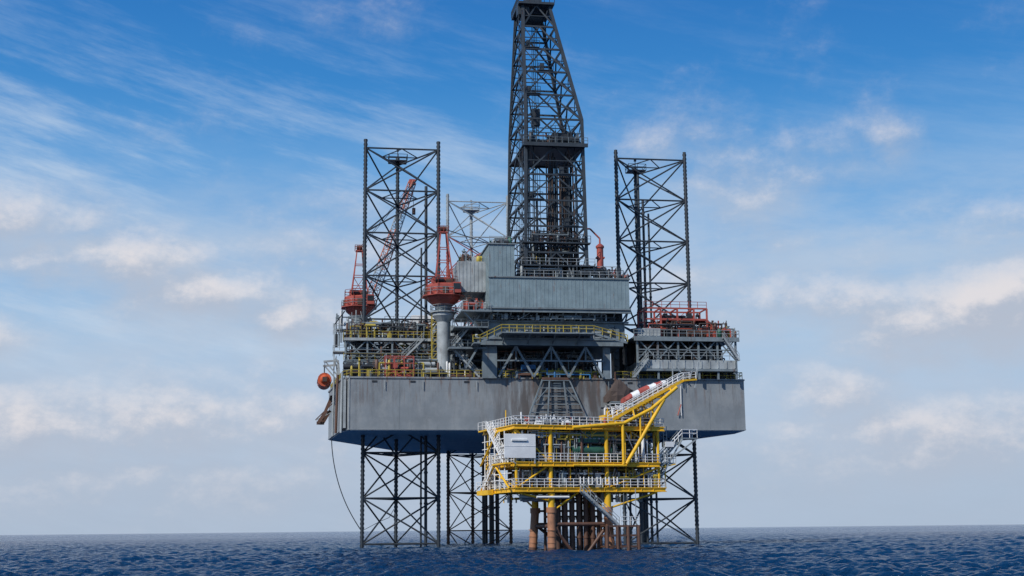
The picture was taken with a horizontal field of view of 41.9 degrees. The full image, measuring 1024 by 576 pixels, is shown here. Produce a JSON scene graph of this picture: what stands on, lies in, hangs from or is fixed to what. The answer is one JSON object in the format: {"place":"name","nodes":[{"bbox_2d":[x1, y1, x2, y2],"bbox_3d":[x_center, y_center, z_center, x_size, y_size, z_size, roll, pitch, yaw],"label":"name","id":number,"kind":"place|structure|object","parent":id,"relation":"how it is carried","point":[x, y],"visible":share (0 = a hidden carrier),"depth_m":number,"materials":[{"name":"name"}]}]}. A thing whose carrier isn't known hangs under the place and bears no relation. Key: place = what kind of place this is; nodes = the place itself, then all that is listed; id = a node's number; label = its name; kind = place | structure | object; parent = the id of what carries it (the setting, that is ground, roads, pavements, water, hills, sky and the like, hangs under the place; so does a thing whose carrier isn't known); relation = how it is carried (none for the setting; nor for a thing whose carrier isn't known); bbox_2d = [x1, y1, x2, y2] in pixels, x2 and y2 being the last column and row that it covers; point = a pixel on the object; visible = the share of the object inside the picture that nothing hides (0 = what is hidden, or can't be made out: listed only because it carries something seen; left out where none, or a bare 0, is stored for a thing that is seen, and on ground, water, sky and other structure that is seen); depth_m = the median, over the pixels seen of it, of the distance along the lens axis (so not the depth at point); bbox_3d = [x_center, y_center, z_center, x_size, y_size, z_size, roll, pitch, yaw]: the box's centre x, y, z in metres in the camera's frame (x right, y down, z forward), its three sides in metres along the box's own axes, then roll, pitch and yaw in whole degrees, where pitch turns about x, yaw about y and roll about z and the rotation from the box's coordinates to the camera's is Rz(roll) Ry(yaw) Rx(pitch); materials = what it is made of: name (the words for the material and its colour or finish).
{"place":"outdoors","nodes":[
{"label":"outdoors","id":0,"kind":"place"},
{"bbox_2d":[0,524,1023,575],"bbox_3d":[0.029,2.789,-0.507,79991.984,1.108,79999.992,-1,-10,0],"label":"water","id":1,"kind":"structure","parent":0,"point":[955,550],"depth_m":144.78,"materials":[{"name":"blue liquid"}]},
{"bbox_2d":[323,0,745,547],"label":"drilling rig","id":2,"kind":"object","parent":1,"relation":"in","point":[549,329],"visible":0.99,"depth_m":217.38,"materials":[{"name":"paint"}]},
{"bbox_2d":[315,395,332,424],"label":"anchor","id":3,"kind":"object","parent":2,"relation":"on","point":[324,414],"visible":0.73,"depth_m":221.15,"materials":[{"name":"metal"}]},
{"bbox_2d":[317,373,331,389],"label":"lifeboat","id":4,"kind":"object","parent":2,"relation":"hanging from","point":[324,380],"visible":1,"depth_m":217.34,"materials":[{"name":"orange plastic"}]},
{"bbox_2d":[331,439,393,529],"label":"hose","id":5,"kind":"object","parent":2,"relation":"hanging from","point":[341,491],"visible":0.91,"depth_m":225.31,"materials":[{"name":"rubber"}]},
{"bbox_2d":[384,356,413,376],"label":"equipment basket","id":6,"kind":"object","parent":2,"relation":"on","point":[394,365],"visible":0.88,"depth_m":211.52,"materials":[{"name":"red metal"}]},
{"bbox_2d":[603,379,632,402],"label":"tarpaulin bundle","id":7,"kind":"object","parent":2,"relation":"on","point":[619,390],"visible":0.84,"depth_m":212.75,"materials":[{"name":"fabric"}]},
{"bbox_2d":[476,362,698,550],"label":"wellhead platform","id":8,"kind":"structure","parent":1,"relation":"in","point":[586,462],"depth_m":177.31,"materials":[{"name":"yellow metal"}]},
{"bbox_2d":[0,0,1023,534],"label":"sky","id":9,"kind":"structure","parent":0,"point":[181,181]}
]}

